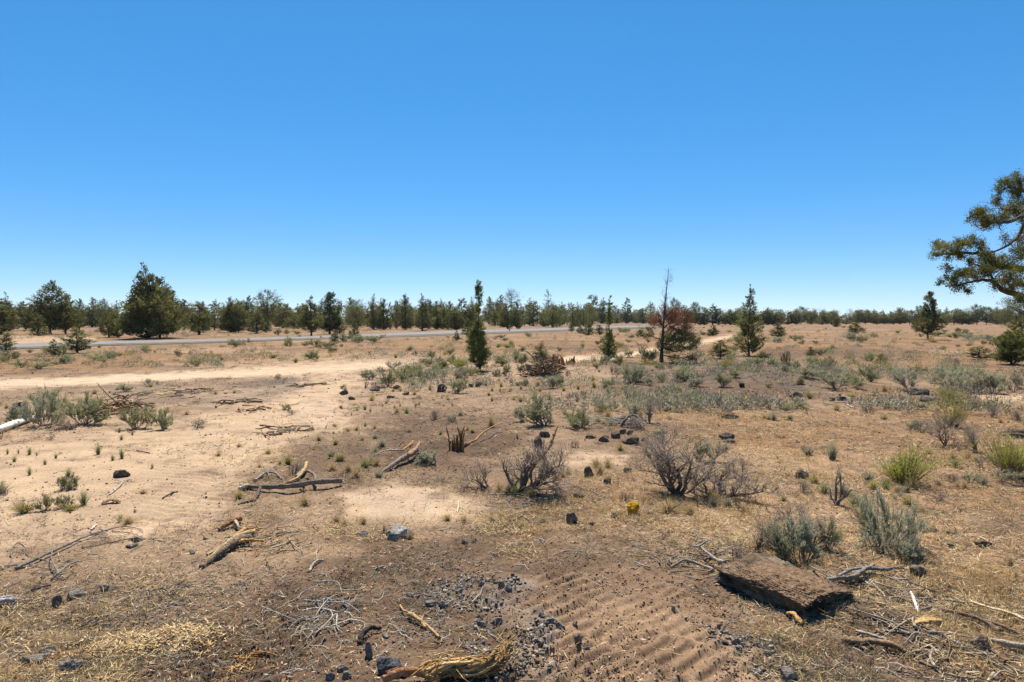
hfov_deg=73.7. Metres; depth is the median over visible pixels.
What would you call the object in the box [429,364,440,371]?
sagebrush
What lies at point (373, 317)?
juniper tree
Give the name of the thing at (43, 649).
rock
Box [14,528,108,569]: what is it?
long grey branch
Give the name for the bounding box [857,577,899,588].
stick
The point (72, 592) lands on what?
rock
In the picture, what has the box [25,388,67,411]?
sagebrush
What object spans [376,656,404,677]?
rock
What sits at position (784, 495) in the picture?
bunchgrass
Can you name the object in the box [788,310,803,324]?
juniper tree
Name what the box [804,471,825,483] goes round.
bunchgrass
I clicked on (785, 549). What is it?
sagebrush
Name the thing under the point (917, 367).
rabbitbrush
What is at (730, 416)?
rock
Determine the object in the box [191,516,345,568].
fine twigs
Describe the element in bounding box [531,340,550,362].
juniper tree
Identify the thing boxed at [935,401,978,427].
rabbitbrush
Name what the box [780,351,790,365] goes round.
broken stump
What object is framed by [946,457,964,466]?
bunchgrass
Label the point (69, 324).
juniper tree
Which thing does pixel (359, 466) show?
bunchgrass
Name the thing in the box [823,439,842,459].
bunchgrass
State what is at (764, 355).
sagebrush
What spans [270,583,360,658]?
fine twigs
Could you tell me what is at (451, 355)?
sagebrush
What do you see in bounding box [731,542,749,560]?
dead shrub
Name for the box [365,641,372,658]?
rock
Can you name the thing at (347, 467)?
bunchgrass
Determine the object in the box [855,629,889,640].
grey stick
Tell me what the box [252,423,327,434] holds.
fine twigs
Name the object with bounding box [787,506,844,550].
shrub
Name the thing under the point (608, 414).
bunchgrass
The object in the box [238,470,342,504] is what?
fallen branch
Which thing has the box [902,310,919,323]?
juniper tree
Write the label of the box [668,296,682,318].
juniper tree
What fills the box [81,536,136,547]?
stick
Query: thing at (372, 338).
sagebrush
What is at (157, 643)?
wood chips
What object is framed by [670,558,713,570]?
arched branch
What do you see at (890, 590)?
fine twigs
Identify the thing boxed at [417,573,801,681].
lava gravel
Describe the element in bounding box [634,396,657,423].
dead shrub
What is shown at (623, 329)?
sagebrush
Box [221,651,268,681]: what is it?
fine twigs
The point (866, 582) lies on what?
stick
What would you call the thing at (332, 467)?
bunchgrass
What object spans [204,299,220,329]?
juniper tree
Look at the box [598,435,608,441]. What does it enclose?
rock
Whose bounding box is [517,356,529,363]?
sagebrush
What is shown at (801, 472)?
rock
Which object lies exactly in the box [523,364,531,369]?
rock
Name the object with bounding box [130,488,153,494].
bunchgrass
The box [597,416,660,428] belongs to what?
fine twigs
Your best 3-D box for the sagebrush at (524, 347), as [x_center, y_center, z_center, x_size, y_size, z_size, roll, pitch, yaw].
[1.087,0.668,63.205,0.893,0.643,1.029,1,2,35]
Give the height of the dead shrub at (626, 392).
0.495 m
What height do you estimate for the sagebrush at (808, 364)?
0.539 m
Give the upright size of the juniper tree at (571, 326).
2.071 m
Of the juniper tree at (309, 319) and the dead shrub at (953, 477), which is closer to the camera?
the dead shrub at (953, 477)
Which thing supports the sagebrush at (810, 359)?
on the ground at (182, 473)
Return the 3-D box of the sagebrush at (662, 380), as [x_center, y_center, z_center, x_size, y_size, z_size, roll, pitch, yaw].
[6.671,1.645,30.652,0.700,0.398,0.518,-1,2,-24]
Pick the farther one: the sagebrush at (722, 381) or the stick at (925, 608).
the sagebrush at (722, 381)
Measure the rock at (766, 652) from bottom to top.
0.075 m
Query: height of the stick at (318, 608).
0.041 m
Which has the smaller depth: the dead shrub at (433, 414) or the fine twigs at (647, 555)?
the fine twigs at (647, 555)
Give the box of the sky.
[0,0,1023,318]
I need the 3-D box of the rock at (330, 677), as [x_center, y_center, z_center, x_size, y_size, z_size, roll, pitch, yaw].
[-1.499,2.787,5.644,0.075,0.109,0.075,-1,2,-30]
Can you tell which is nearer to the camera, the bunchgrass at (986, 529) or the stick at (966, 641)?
the stick at (966, 641)
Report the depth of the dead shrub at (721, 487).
11.22 m
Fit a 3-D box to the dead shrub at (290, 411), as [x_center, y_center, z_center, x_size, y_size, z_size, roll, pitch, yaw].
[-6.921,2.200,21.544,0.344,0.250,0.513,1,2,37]
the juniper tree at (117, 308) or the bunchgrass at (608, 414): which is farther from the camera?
the juniper tree at (117, 308)
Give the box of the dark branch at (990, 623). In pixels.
[941,607,1023,635]
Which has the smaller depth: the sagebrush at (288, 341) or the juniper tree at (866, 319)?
the sagebrush at (288, 341)
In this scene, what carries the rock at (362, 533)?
on the ground at (182, 473)
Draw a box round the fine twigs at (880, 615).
[811,603,1023,681]
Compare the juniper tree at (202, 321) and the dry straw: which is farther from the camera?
the juniper tree at (202, 321)
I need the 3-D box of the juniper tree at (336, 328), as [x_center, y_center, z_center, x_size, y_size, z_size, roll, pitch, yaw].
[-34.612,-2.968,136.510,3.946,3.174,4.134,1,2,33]
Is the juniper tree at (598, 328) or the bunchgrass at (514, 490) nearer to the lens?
the bunchgrass at (514, 490)
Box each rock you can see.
[21,653,50,665]
[39,646,57,653]
[51,594,62,606]
[56,659,87,672]
[67,588,86,599]
[99,584,109,591]
[113,469,130,477]
[125,543,137,547]
[131,535,146,541]
[325,673,334,680]
[337,664,348,671]
[339,390,347,394]
[342,671,351,679]
[355,530,367,535]
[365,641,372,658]
[370,386,379,390]
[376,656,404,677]
[382,632,389,638]
[387,534,398,540]
[389,524,413,536]
[406,592,414,597]
[424,600,436,606]
[437,384,446,391]
[438,600,447,607]
[455,588,462,592]
[477,621,485,626]
[492,617,502,624]
[498,581,504,588]
[504,584,511,589]
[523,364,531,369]
[534,435,542,447]
[538,612,544,617]
[539,431,549,436]
[546,615,553,623]
[555,622,564,630]
[566,512,577,523]
[573,491,585,497]
[574,635,581,643]
[584,466,593,476]
[585,434,595,438]
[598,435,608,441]
[603,477,610,483]
[610,512,617,517]
[611,432,620,438]
[619,428,625,433]
[622,435,638,443]
[623,467,631,472]
[718,432,734,439]
[721,414,738,418]
[723,438,735,442]
[731,636,740,644]
[739,382,744,387]
[762,649,770,656]
[779,666,796,681]
[789,391,802,397]
[795,469,808,479]
[837,396,846,400]
[900,486,909,492]
[907,387,929,395]
[908,565,928,577]
[918,395,936,401]
[926,527,936,532]
[946,543,956,547]
[969,632,990,650]
[974,539,991,546]
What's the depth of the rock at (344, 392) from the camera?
26.87 m
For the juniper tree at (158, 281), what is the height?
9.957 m
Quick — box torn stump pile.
[514,347,579,376]
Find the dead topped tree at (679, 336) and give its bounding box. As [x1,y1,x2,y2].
[631,267,709,362]
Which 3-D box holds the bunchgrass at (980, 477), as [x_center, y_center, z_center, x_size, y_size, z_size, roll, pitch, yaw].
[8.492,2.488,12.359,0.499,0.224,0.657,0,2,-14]
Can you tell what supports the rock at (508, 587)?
on the ground at (182, 473)
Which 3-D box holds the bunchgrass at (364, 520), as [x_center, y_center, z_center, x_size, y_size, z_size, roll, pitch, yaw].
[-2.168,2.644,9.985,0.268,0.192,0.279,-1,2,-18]
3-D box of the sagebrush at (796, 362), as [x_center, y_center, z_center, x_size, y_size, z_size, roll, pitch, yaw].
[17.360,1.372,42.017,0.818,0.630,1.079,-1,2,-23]
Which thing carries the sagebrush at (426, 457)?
on the ground at (182, 473)
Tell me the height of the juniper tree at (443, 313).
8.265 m
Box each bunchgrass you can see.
[0,479,9,493]
[24,465,31,474]
[60,466,72,476]
[63,483,72,489]
[75,487,92,504]
[91,443,105,454]
[113,513,123,521]
[114,514,147,525]
[118,446,125,458]
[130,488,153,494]
[227,488,249,499]
[262,447,274,453]
[278,454,294,464]
[290,493,314,505]
[315,435,322,441]
[320,447,340,457]
[323,462,339,470]
[324,512,343,524]
[331,437,340,446]
[332,452,343,461]
[335,451,352,460]
[338,460,359,472]
[338,517,349,525]
[348,467,367,477]
[351,463,363,471]
[356,516,366,523]
[359,457,374,467]
[360,453,375,464]
[370,455,384,465]
[371,469,385,476]
[375,436,390,446]
[380,522,386,531]
[404,530,414,538]
[431,513,454,521]
[455,515,471,522]
[487,514,499,520]
[490,481,507,491]
[498,484,517,493]
[500,484,518,494]
[508,521,528,527]
[522,486,540,498]
[534,516,551,522]
[584,457,603,467]
[591,415,603,421]
[592,462,610,473]
[600,456,617,467]
[602,407,616,416]
[614,441,629,451]
[646,495,688,514]
[677,504,701,515]
[697,490,721,500]
[703,496,720,505]
[722,496,737,506]
[768,411,778,419]
[779,493,789,500]
[800,444,816,454]
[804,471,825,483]
[815,480,833,492]
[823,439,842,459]
[829,403,842,409]
[830,482,860,494]
[842,391,862,397]
[845,492,860,503]
[845,494,858,505]
[853,468,878,480]
[863,478,881,489]
[872,412,896,418]
[876,478,895,488]
[877,384,894,391]
[884,485,906,492]
[895,494,919,505]
[898,475,928,488]
[916,504,927,511]
[921,447,936,454]
[945,450,966,458]
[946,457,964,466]
[955,477,973,488]
[960,452,975,458]
[970,473,991,484]
[979,526,994,532]
[1001,553,1019,566]
[1011,569,1020,580]
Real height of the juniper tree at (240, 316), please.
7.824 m
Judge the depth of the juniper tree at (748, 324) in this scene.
54.61 m
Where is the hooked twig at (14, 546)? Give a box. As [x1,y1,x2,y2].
[9,542,28,556]
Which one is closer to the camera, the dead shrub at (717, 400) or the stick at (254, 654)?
the stick at (254, 654)
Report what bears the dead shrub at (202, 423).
on the ground at (182, 473)
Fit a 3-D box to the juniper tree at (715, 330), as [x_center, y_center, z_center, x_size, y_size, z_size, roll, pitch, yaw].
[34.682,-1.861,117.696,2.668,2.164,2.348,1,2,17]
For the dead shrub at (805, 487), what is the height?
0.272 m
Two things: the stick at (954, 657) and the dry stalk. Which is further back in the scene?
the dry stalk
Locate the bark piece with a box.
[101,499,120,503]
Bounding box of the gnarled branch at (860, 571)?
[825,563,904,582]
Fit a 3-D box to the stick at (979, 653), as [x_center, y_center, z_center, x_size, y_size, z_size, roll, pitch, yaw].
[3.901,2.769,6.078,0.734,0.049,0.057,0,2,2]
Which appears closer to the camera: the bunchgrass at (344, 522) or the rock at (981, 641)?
the rock at (981, 641)
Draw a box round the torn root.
[217,515,242,530]
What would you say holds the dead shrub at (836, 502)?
on the ground at (182, 473)
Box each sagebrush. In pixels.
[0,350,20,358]
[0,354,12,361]
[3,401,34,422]
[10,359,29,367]
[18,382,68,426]
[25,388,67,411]
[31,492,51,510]
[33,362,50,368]
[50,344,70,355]
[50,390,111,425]
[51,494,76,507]
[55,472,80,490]
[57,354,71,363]
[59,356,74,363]
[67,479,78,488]
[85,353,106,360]
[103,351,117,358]
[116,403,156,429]
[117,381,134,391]
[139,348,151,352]
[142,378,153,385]
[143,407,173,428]
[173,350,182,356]
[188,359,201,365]
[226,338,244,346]
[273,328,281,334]
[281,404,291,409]
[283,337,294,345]
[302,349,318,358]
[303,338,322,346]
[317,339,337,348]
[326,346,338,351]
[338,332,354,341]
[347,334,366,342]
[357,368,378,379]
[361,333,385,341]
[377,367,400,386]
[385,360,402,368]
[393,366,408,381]
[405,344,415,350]
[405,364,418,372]
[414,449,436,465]
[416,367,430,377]
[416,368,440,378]
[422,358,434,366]
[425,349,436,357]
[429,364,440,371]
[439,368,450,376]
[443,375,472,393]
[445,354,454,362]
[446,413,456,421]
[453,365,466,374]
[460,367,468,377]
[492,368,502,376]
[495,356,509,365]
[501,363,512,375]
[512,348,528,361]
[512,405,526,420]
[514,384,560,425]
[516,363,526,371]
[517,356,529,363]
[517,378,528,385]
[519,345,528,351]
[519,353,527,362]
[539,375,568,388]
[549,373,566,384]
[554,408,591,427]
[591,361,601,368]
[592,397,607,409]
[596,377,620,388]
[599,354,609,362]
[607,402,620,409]
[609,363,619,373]
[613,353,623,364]
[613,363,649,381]
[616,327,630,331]
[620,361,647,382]
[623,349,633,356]
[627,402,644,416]
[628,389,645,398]
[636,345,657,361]
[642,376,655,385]
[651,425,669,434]
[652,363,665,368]
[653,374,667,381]
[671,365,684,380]
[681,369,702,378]
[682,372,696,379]
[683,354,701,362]
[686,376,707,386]
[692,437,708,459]
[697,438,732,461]
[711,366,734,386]
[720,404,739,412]
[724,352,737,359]
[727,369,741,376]
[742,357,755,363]
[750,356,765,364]
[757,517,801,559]
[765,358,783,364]
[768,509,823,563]
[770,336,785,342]
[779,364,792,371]
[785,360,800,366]
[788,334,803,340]
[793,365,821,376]
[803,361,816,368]
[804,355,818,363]
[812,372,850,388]
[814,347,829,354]
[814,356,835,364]
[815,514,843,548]
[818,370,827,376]
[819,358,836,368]
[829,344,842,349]
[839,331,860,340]
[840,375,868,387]
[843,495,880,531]
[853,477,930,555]
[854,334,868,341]
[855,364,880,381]
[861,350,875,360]
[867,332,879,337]
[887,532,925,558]
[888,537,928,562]
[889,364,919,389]
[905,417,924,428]
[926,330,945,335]
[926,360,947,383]
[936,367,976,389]
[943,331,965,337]
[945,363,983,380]
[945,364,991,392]
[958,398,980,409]
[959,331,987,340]
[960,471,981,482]
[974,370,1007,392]
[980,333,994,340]
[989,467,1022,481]
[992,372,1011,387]
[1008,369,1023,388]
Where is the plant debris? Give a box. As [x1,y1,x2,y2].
[0,345,1023,681]
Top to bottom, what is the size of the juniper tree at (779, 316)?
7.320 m
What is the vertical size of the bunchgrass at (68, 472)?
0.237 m
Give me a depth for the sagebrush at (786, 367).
31.51 m
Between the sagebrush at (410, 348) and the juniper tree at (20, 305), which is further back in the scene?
the juniper tree at (20, 305)
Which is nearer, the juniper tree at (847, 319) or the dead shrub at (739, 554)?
the dead shrub at (739, 554)
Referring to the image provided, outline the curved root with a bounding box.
[374,449,403,455]
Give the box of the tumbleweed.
[482,407,501,426]
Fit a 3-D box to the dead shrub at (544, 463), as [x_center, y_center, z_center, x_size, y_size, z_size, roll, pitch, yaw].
[0.599,2.103,11.717,1.512,1.078,1.553,-1,2,-27]
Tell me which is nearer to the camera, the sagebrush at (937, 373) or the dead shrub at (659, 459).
the dead shrub at (659, 459)
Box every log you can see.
[0,415,34,431]
[0,595,17,602]
[199,527,264,568]
[381,442,419,472]
[382,666,440,681]
[411,618,525,681]
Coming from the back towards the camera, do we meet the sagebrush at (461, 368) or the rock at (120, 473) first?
the sagebrush at (461, 368)
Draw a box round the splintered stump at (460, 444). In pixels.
[443,423,501,450]
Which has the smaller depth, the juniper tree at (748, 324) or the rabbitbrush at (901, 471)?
the rabbitbrush at (901, 471)
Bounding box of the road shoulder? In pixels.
[8,325,668,348]
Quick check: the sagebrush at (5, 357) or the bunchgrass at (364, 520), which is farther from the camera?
the sagebrush at (5, 357)
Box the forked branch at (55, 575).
[31,545,78,590]
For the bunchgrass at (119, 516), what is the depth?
10.11 m
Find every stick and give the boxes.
[58,537,108,543]
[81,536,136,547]
[109,526,142,531]
[162,490,177,498]
[236,651,266,658]
[253,467,282,481]
[262,606,292,618]
[275,612,325,617]
[289,612,334,627]
[297,606,337,612]
[304,599,344,602]
[306,619,350,627]
[307,544,323,571]
[317,580,355,595]
[318,587,365,591]
[357,625,381,644]
[399,604,440,638]
[667,553,700,559]
[688,576,714,579]
[840,630,870,651]
[841,569,872,586]
[841,635,908,653]
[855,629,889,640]
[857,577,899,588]
[869,579,884,595]
[870,617,896,636]
[875,583,899,599]
[883,618,911,636]
[888,596,920,603]
[896,600,932,607]
[900,617,969,642]
[907,649,992,654]
[910,591,919,613]
[912,617,917,628]
[917,591,947,615]
[919,594,931,610]
[927,630,1023,648]
[929,644,937,667]
[933,634,964,671]
[944,616,980,631]
[944,672,966,678]
[948,635,988,662]
[969,601,1023,619]
[970,636,996,670]
[988,671,995,680]
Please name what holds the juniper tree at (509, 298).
on the ground at (182, 473)
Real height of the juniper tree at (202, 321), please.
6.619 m
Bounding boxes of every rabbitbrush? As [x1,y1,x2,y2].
[6,497,38,512]
[55,502,82,510]
[449,355,469,367]
[592,403,610,412]
[716,355,741,368]
[803,390,817,397]
[861,437,964,484]
[905,364,924,370]
[934,382,969,404]
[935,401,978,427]
[936,386,957,393]
[960,423,1023,474]
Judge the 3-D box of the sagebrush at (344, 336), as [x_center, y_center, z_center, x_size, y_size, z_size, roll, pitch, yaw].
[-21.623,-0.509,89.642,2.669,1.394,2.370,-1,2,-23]
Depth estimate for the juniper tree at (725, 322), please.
332.48 m
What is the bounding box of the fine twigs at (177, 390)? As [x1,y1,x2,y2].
[133,385,244,399]
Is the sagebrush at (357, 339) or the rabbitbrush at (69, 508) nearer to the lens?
the rabbitbrush at (69, 508)
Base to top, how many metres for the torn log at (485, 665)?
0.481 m
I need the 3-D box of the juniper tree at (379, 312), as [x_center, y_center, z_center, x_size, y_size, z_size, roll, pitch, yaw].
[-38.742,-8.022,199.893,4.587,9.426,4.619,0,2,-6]
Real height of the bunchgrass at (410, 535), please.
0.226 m
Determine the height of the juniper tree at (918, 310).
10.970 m
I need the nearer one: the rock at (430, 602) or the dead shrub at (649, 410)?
the rock at (430, 602)
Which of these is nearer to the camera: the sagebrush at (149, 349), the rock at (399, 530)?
the rock at (399, 530)
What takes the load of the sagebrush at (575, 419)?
on the ground at (182, 473)
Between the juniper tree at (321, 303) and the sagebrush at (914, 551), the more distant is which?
the juniper tree at (321, 303)
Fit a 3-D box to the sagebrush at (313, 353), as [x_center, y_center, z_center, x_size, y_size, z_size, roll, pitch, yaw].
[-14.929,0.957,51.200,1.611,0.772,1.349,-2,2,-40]
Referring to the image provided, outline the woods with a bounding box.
[3,298,1016,326]
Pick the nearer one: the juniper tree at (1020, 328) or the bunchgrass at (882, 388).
the bunchgrass at (882, 388)
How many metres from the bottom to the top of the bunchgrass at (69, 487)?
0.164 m
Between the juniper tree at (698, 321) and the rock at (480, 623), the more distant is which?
the juniper tree at (698, 321)
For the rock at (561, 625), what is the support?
on the ground at (182, 473)
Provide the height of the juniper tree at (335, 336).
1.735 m
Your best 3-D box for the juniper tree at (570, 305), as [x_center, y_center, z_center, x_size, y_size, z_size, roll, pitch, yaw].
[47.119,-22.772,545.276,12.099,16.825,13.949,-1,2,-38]
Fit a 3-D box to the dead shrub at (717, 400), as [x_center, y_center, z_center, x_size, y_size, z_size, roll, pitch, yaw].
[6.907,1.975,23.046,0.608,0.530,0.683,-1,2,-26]
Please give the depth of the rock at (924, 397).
24.72 m
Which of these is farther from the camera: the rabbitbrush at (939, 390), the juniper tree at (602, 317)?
the juniper tree at (602, 317)
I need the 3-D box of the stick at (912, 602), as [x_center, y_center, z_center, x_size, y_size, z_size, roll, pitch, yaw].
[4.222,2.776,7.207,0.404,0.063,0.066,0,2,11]
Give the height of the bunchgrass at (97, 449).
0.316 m
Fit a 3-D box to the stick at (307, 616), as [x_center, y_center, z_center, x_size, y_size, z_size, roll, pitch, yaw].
[-1.990,2.759,6.798,0.523,0.059,0.060,-2,2,-41]
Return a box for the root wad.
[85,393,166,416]
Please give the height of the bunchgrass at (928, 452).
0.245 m
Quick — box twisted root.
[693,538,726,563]
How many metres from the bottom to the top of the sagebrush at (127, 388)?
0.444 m
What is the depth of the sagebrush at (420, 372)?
33.78 m
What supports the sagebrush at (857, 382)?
on the ground at (182, 473)
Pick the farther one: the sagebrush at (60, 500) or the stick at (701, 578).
the sagebrush at (60, 500)
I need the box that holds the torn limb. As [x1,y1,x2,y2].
[529,421,559,472]
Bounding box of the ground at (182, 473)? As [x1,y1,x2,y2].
[0,319,1023,681]
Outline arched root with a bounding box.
[616,414,644,429]
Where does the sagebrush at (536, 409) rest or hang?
on the ground at (182, 473)
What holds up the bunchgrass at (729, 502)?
on the ground at (182, 473)
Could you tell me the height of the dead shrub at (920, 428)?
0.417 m
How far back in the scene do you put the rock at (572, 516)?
9.90 m
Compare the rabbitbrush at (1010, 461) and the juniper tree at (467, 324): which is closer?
the rabbitbrush at (1010, 461)
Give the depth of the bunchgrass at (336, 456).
14.20 m
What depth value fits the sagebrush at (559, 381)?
30.57 m
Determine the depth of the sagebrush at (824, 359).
42.64 m
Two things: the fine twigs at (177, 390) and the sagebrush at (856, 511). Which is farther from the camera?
the fine twigs at (177, 390)
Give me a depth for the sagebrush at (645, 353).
45.71 m
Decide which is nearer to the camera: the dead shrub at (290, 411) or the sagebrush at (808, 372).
the dead shrub at (290, 411)
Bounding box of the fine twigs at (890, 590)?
[808,555,979,613]
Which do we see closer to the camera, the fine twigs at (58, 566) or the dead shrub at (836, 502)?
the fine twigs at (58, 566)
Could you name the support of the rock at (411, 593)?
on the ground at (182, 473)
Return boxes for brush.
[0,322,1023,413]
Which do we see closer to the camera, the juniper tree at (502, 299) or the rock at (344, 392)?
the rock at (344, 392)
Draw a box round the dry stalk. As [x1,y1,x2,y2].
[109,479,130,494]
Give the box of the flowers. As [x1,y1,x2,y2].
[627,501,639,514]
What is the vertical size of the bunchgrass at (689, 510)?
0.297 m
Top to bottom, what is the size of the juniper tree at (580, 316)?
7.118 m
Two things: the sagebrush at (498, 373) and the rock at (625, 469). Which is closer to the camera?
the rock at (625, 469)
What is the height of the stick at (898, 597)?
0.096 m
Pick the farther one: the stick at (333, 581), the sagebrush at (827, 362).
the sagebrush at (827, 362)
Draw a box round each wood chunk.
[786,611,802,623]
[914,617,943,623]
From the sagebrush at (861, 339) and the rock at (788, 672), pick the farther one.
the sagebrush at (861, 339)
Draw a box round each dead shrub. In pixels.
[0,487,7,495]
[50,420,77,430]
[186,417,213,428]
[285,408,299,414]
[287,461,304,474]
[429,410,439,419]
[454,370,462,378]
[455,459,495,488]
[496,435,586,499]
[569,439,578,447]
[619,490,632,501]
[620,388,635,396]
[622,425,744,495]
[625,416,637,427]
[630,416,647,429]
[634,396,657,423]
[670,462,791,503]
[711,394,722,407]
[723,456,750,477]
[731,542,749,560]
[750,513,785,550]
[753,394,787,407]
[773,499,812,522]
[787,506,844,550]
[799,479,812,492]
[827,466,862,505]
[859,405,878,413]
[913,419,933,431]
[921,409,967,445]
[930,491,953,501]
[948,473,959,482]
[954,421,981,452]
[968,395,988,409]
[973,455,993,468]
[985,402,1003,418]
[1003,379,1022,392]
[1010,409,1021,420]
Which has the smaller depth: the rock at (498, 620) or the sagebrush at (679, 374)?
the rock at (498, 620)
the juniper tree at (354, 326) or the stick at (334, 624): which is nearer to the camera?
the stick at (334, 624)
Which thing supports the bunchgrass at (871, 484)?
on the ground at (182, 473)
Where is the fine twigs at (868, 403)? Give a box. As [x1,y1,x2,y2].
[815,393,936,408]
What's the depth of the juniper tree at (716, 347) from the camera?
50.99 m
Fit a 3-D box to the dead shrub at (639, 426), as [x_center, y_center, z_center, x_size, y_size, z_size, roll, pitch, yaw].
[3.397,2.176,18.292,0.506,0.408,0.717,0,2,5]
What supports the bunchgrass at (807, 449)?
on the ground at (182, 473)
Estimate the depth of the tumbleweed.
18.75 m
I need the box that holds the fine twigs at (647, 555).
[629,537,854,605]
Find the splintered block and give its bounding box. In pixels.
[566,356,574,363]
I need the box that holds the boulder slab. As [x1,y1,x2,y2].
[713,552,853,618]
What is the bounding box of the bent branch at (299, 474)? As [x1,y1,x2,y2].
[287,461,307,482]
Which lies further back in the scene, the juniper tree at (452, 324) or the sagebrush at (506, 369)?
the juniper tree at (452, 324)
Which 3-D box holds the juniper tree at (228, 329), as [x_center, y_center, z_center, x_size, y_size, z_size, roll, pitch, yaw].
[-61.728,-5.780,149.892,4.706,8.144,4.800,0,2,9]
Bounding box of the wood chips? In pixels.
[1,403,1023,681]
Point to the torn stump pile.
(555, 366)
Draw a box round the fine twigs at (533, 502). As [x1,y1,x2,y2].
[476,484,624,526]
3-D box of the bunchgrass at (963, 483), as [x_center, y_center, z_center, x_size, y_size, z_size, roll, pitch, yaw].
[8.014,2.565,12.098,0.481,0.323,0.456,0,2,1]
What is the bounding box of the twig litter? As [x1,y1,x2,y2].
[0,387,1023,681]
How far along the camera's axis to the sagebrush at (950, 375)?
28.49 m
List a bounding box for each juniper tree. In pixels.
[0,298,21,334]
[0,330,17,351]
[1,291,17,330]
[11,301,33,329]
[18,301,45,329]
[26,280,77,334]
[26,313,50,335]
[42,339,60,355]
[51,295,85,333]
[57,327,96,352]
[68,299,88,329]
[83,297,103,326]
[92,299,110,327]
[93,308,119,336]
[105,262,203,338]
[105,310,127,337]
[111,300,123,317]
[145,276,192,337]
[179,299,196,325]
[184,300,214,334]
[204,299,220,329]
[212,302,226,330]
[214,305,254,331]
[220,296,237,331]
[228,298,249,331]
[243,295,260,329]
[244,309,267,333]
[249,289,282,324]
[262,314,271,331]
[271,302,296,327]
[281,312,302,328]
[293,306,303,326]
[294,295,326,335]
[315,298,328,328]
[317,291,343,333]
[329,318,347,333]
[329,330,340,342]
[342,298,355,321]
[342,298,368,326]
[345,307,358,326]
[349,319,359,335]
[362,306,369,326]
[364,294,380,329]
[374,299,382,328]
[375,298,394,329]
[387,302,396,328]
[391,300,401,328]
[392,300,416,313]
[395,293,414,329]
[407,305,414,325]
[411,294,435,330]
[423,299,435,328]
[430,300,443,328]
[435,302,450,328]
[437,298,444,314]
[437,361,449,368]
[440,311,450,328]
[444,306,468,329]
[446,301,454,320]
[452,330,459,339]
[453,297,470,326]
[461,318,471,334]
[463,279,493,369]
[464,304,477,326]
[466,297,477,324]
[481,296,494,323]
[483,301,501,325]
[496,295,505,310]
[496,303,519,328]
[502,288,523,306]
[512,299,526,328]
[521,297,535,321]
[524,300,541,325]
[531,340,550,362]
[539,291,552,314]
[564,302,574,322]
[568,323,574,330]
[570,309,583,324]
[576,324,582,332]
[580,319,594,334]
[584,294,603,323]
[595,325,604,334]
[596,297,609,323]
[597,296,620,360]
[611,305,621,322]
[618,297,634,322]
[629,309,641,322]
[635,308,647,323]
[644,301,656,319]
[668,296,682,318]
[688,301,704,324]
[692,313,706,324]
[697,308,711,324]
[705,303,720,324]
[705,325,720,335]
[708,340,735,358]
[713,308,725,324]
[721,314,729,324]
[723,284,769,355]
[725,309,734,324]
[729,309,740,324]
[733,308,747,320]
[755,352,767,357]
[757,310,769,324]
[762,308,774,324]
[768,313,777,324]
[768,321,786,336]
[772,312,785,323]
[780,310,797,324]
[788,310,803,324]
[793,306,810,322]
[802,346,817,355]
[804,311,818,323]
[813,313,830,324]
[819,311,844,324]
[831,315,842,326]
[841,313,852,323]
[845,318,865,333]
[850,310,864,323]
[855,309,875,323]
[868,314,888,323]
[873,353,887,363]
[878,314,891,323]
[885,313,904,323]
[892,309,908,323]
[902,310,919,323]
[910,290,948,339]
[911,305,921,320]
[927,168,1023,310]
[935,313,950,323]
[942,310,966,324]
[954,311,970,324]
[960,313,978,324]
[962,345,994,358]
[964,304,988,324]
[978,306,998,324]
[988,306,1004,323]
[988,330,1023,363]
[995,290,1023,326]
[996,307,1012,324]
[1006,315,1023,345]
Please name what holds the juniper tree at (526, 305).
on the ground at (182, 473)
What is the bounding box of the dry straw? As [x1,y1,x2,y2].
[0,371,1023,681]
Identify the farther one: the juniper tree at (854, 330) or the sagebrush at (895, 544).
the juniper tree at (854, 330)
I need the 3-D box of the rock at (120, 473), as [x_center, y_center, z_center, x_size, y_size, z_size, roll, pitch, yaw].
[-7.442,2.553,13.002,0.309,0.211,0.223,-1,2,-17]
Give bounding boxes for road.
[1,325,668,347]
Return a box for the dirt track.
[0,335,733,389]
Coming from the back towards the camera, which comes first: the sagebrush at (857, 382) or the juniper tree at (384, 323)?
the juniper tree at (384, 323)
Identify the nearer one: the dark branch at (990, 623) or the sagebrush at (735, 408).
the dark branch at (990, 623)
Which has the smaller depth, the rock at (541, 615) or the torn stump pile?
the rock at (541, 615)
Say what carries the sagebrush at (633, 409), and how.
on the ground at (182, 473)
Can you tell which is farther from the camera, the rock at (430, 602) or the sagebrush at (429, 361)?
the sagebrush at (429, 361)
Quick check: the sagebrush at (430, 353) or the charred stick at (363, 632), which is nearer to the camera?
the charred stick at (363, 632)
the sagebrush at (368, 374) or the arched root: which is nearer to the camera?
the arched root
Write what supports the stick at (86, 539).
on the ground at (182, 473)
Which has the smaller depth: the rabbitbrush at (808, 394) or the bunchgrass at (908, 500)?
the bunchgrass at (908, 500)
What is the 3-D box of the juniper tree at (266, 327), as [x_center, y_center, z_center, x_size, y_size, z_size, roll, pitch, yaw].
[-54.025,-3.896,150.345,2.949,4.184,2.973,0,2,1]
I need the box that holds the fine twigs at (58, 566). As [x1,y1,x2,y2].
[0,527,104,620]
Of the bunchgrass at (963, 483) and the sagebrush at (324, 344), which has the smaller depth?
the bunchgrass at (963, 483)
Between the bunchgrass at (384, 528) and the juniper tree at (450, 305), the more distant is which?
the juniper tree at (450, 305)
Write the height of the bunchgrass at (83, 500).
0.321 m

